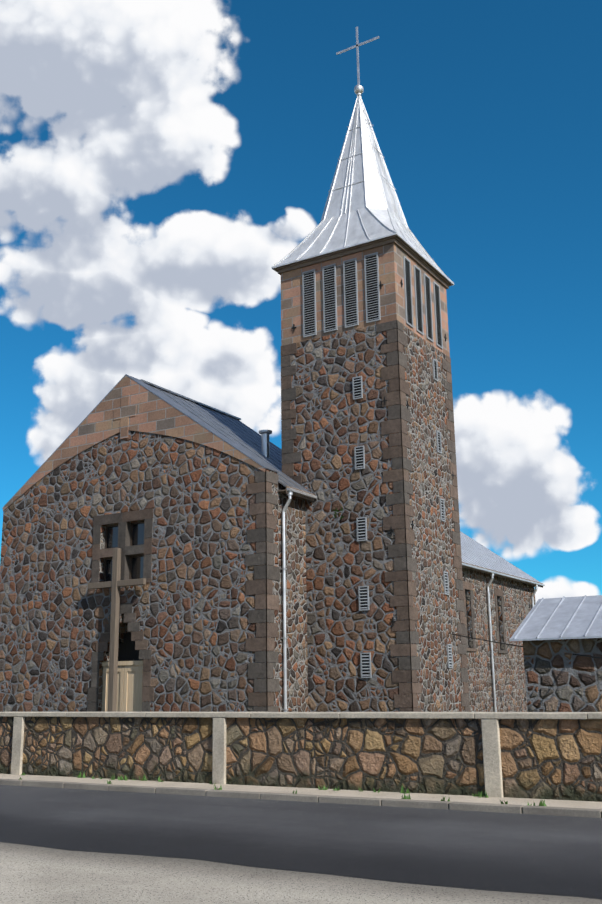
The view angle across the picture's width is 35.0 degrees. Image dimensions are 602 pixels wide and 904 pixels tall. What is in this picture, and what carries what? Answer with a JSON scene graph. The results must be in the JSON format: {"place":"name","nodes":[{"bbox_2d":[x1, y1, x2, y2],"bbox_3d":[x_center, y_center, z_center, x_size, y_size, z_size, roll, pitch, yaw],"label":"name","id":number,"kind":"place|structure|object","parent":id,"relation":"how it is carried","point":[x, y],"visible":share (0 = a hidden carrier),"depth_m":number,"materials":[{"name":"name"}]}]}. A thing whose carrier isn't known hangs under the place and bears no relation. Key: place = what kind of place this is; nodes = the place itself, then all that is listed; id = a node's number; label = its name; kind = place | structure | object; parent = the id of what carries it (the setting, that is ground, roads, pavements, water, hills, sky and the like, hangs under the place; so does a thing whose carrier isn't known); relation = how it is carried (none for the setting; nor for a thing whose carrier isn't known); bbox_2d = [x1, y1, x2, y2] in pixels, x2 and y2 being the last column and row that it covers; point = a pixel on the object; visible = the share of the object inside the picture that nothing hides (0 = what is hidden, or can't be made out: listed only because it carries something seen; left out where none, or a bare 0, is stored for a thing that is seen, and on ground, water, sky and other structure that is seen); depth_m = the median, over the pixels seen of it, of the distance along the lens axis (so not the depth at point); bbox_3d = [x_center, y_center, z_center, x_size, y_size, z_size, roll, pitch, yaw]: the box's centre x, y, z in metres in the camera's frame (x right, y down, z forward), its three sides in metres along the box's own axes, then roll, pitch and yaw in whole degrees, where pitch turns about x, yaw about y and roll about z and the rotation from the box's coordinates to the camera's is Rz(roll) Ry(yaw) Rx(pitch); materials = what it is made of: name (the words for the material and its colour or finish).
{"place":"outdoors","nodes":[
{"label":"outdoors","id":0,"kind":"place"},
{"bbox_2d":[0,785,601,899],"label":"road","id":1,"kind":"structure","parent":0,"point":[524,853],"depth_m":10.56,"materials":[{"name":"grey asphalt"}]},
{"bbox_2d":[0,842,601,903],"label":"gravel","id":2,"kind":"structure","parent":0,"point":[34,875],"depth_m":8.03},
{"bbox_2d":[0,774,601,808],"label":"pavement","id":3,"kind":"structure","parent":0,"point":[462,798],"depth_m":14.25,"materials":[{"name":"concrete"}]},
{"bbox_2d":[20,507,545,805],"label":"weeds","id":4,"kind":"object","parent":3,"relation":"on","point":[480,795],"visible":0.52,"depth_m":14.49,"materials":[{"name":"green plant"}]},
{"bbox_2d":[0,0,601,601],"label":"sky","id":5,"kind":"structure","parent":0,"point":[158,158],"materials":[{"name":"blue"}]},
{"bbox_2d":[275,235,450,288],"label":"tower cornice","id":6,"kind":"structure","parent":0,"point":[396,240],"depth_m":29.61,"materials":[{"name":"grey metal"}]},
{"bbox_2d":[273,100,451,283],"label":"spire","id":7,"kind":"structure","parent":6,"relation":"on","point":[375,203],"depth_m":30.71,"materials":[{"name":"metal"}]},
{"bbox_2d":[354,85,363,95],"bbox_3d":[1.994,-12.437,32.907,0.340,0.420,0.340,-9,-16,30],"label":"finial ball","id":8,"kind":"object","parent":7,"relation":"on","point":[358,89],"visible":0.98,"depth_m":32.80,"materials":[{"name":"silver metal"}]},
{"bbox_2d":[336,27,378,84],"bbox_3d":[1.974,-13.738,33.227,1.680,2.400,0.040,-9,-16,30],"label":"cross","id":9,"kind":"object","parent":8,"relation":"on","point":[357,45],"visible":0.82,"depth_m":33.23,"materials":[{"name":"grey metal"}]},
{"bbox_2d":[271,95,453,285],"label":"roof seams","id":10,"kind":"object","parent":7,"relation":"attached to","point":[424,257],"visible":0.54,"depth_m":31.25,"materials":[{"name":"silver metal"}]},
{"bbox_2d":[282,325,465,711],"bbox_3d":[2.217,2.623,29.205,4.000,12.000,4.000,-9,-16,30],"label":"tower shaft","id":11,"kind":"object","parent":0,"point":[333,423],"visible":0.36,"depth_m":27.72,"materials":[{"name":"brown stone"}]},
{"bbox_2d":[281,243,449,356],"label":"belfry wall","id":12,"kind":"structure","parent":11,"relation":"on","point":[392,294],"depth_m":29.35,"materials":[{"name":"brown stone"}]},
{"bbox_2d":[304,255,450,676],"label":"louver openings","id":13,"kind":"object","parent":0,"point":[419,304],"visible":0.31,"depth_m":29.13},
{"bbox_2d":[303,254,451,675],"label":"louvre slats","id":14,"kind":"object","parent":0,"point":[360,379],"visible":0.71,"depth_m":29.02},
{"bbox_2d":[462,567,535,711],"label":"wing wall","id":15,"kind":"structure","parent":0,"point":[510,685],"depth_m":40.44,"materials":[{"name":"stone"}]},
{"bbox_2d":[466,592,500,648],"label":"narrow windows","id":16,"kind":"structure","parent":15,"relation":"attached to","point":[467,611],"depth_m":38.57,"materials":[{"name":"black glass"}]},
{"bbox_2d":[463,581,507,653],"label":"window surrounds","id":17,"kind":"object","parent":15,"relation":"attached to","point":[469,586],"visible":0.56,"depth_m":38.88,"materials":[{"name":"stone"}]},
{"bbox_2d":[460,531,540,582],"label":"roof","id":18,"kind":"structure","parent":15,"relation":"attached to","point":[473,552],"depth_m":44.00,"materials":[{"name":"metal"}]},
{"bbox_2d":[462,562,542,587],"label":"fascia","id":19,"kind":"structure","parent":15,"relation":"attached to","point":[500,575],"depth_m":41.31,"materials":[{"name":"grey metal"}]},
{"bbox_2d":[462,563,544,585],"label":"gutter","id":20,"kind":"object","parent":19,"relation":"attached to","point":[490,571],"visible":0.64,"depth_m":40.86,"materials":[{"name":"metal"}]},
{"bbox_3d":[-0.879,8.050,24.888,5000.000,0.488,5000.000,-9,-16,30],"label":"ground","id":21,"kind":"structure","parent":0,"visible":0},
{"bbox_2d":[87,548,145,711],"bbox_3d":[-5.490,5.689,28.101,2.200,5.740,0.170,-9,-16,30],"label":"cross","id":22,"kind":"object","parent":21,"relation":"on","point":[116,583],"visible":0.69,"depth_m":28.19,"materials":[{"name":"wood"}]},
{"bbox_2d":[0,430,278,711],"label":"facade","id":23,"kind":"structure","parent":21,"relation":"on","point":[192,602],"depth_m":28.63,"materials":[{"name":"stone"}]},
{"bbox_2d":[87,603,153,711],"bbox_3d":[-5.287,6.502,27.996,2.530,4.095,0.017,-9,-16,30],"label":"door surround","id":24,"kind":"object","parent":23,"relation":"attached to","point":[144,655],"visible":0.75,"depth_m":28.22,"materials":[{"name":"stone"}]},
{"bbox_2d":[91,508,152,582],"bbox_3d":[-5.354,2.946,29.056,2.400,2.200,0.320,-9,-16,30],"label":"cross window","id":25,"kind":"structure","parent":23,"relation":"attached to","point":[122,519],"depth_m":29.00,"materials":[{"name":"stone"}]},
{"bbox_2d":[104,521,143,581],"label":"window reveals","id":26,"kind":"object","parent":25,"relation":"in","point":[131,544],"depth_m":29.18,"materials":[{"name":"stone"}]},
{"bbox_2d":[102,660,142,711],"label":"door frames","id":27,"kind":"structure","parent":23,"relation":"attached to","point":[123,687],"depth_m":28.06,"materials":[{"name":"beige wood"}]},
{"bbox_2d":[102,665,142,711],"bbox_3d":[-5.175,7.417,27.941,1.690,2.300,0.050,-9,-16,30],"label":"door","id":28,"kind":"structure","parent":27,"relation":"in","point":[134,683],"depth_m":27.88,"materials":[{"name":"beige wood"}]},
{"bbox_2d":[118,632,142,660],"bbox_3d":[-5.032,5.530,28.695,1.690,1.480,0.030,-9,-16,30],"label":"door arch opening","id":29,"kind":"object","parent":23,"relation":"attached to","point":[127,651],"depth_m":28.70,"materials":[{"name":"black"}]},
{"bbox_2d":[3,376,265,510],"bbox_3d":[-5.510,-0.576,29.805,10.500,3.820,0.027,-9,-16,30],"label":"gable band","id":30,"kind":"object","parent":23,"relation":"attached to","point":[155,414],"visible":0.85,"depth_m":29.87,"materials":[{"name":"brown stone"}]},
{"bbox_2d":[114,394,135,438],"bbox_3d":[-5.513,-1.107,29.905,0.900,1.400,0.016,-9,-16,30],"label":"gable cross","id":31,"kind":"object","parent":30,"relation":"attached to","point":[124,412],"visible":0.91,"depth_m":29.89,"materials":[{"name":"beige stone"}]},
{"bbox_2d":[2,374,278,508],"bbox_3d":[-5.349,-0.576,30.079,10.577,3.755,0.660,-9,-16,30],"label":"rake flashing","id":32,"kind":"object","parent":23,"relation":"attached to","point":[210,429],"visible":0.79,"depth_m":28.85,"materials":[{"name":"metal"}]},
{"bbox_2d":[245,470,279,711],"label":"corner quoins","id":33,"kind":"object","parent":23,"relation":"attached to","point":[262,700],"visible":0.79,"depth_m":26.06,"materials":[{"name":"stone"}]},
{"bbox_2d":[277,486,313,500],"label":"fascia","id":34,"kind":"structure","parent":23,"relation":"attached to","point":[285,491],"depth_m":27.52,"materials":[{"name":"grey metal"}]},
{"bbox_2d":[287,488,316,498],"bbox_3d":[0.037,1.197,27.575,0.105,0.070,1.515,-9,-16,30],"label":"gutter","id":35,"kind":"object","parent":34,"relation":"attached to","point":[303,493],"visible":1,"depth_m":27.53,"materials":[{"name":"metal"}]},
{"bbox_2d":[11,717,503,797],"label":"piers","id":36,"kind":"structure","parent":21,"relation":"on","point":[493,780],"depth_m":15.64,"materials":[{"name":"concrete"}]},
{"bbox_2d":[277,483,307,711],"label":"nave side wall","id":37,"kind":"structure","parent":21,"relation":"on","point":[296,628],"depth_m":27.07,"materials":[{"name":"stone"}]},
{"bbox_2d":[140,379,310,492],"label":"roof front","id":38,"kind":"structure","parent":37,"relation":"on","point":[233,428],"depth_m":31.46,"materials":[{"name":"metal"}]},
{"bbox_2d":[259,430,271,457],"bbox_3d":[-1.132,-0.197,30.483,0.429,0.960,0.440,-9,-16,30],"label":"vent","id":39,"kind":"object","parent":38,"relation":"on","point":[265,443],"visible":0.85,"depth_m":30.41,"materials":[{"name":"metal"}]},
{"bbox_2d":[0,717,601,801],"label":"wall","id":40,"kind":"structure","parent":21,"relation":"on","point":[556,759],"depth_m":14.77,"materials":[{"name":"stone"}]},
{"bbox_2d":[0,712,601,718],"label":"coping","id":41,"kind":"object","parent":40,"relation":"on","point":[498,715],"visible":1,"depth_m":14.82,"materials":[{"name":"concrete"}]},
{"bbox_2d":[0,779,601,817],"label":"kerb","id":42,"kind":"structure","parent":21,"relation":"on","point":[529,809],"depth_m":13.60,"materials":[{"name":"grey concrete"}]},
{"bbox_2d":[281,320,469,711],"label":"corner quoins","id":43,"kind":"object","parent":21,"relation":"on","point":[405,699],"visible":0.71,"depth_m":27.34,"materials":[{"name":"brown stone"}]},
{"bbox_2d":[291,279,453,625],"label":"anchors","id":44,"kind":"object","parent":43,"relation":"on","point":[384,400],"visible":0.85,"depth_m":27.73,"materials":[{"name":"grey metal"}]},
{"bbox_2d":[302,252,452,677],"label":"louver frames","id":45,"kind":"structure","parent":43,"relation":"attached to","point":[417,330],"depth_m":29.10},
{"bbox_2d":[448,633,601,658],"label":"wire","id":46,"kind":"object","parent":43,"relation":"attached to","point":[520,646],"visible":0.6,"depth_m":23.63,"materials":[{"name":"grey metal"}]},
{"bbox_2d":[280,491,537,711],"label":"downpipes","id":47,"kind":"object","parent":21,"relation":"on","point":[284,569],"visible":0.79,"depth_m":26.80,"materials":[{"name":"metal"}]},
{"bbox_2d":[523,638,601,711],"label":"wall","id":48,"kind":"structure","parent":21,"relation":"on","point":[560,676],"depth_m":19.92,"materials":[{"name":"stone"}]},
{"bbox_2d":[509,595,601,640],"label":"shed roof","id":49,"kind":"structure","parent":48,"relation":"on","point":[579,617],"depth_m":20.82,"materials":[{"name":"silver metal"}]}
]}

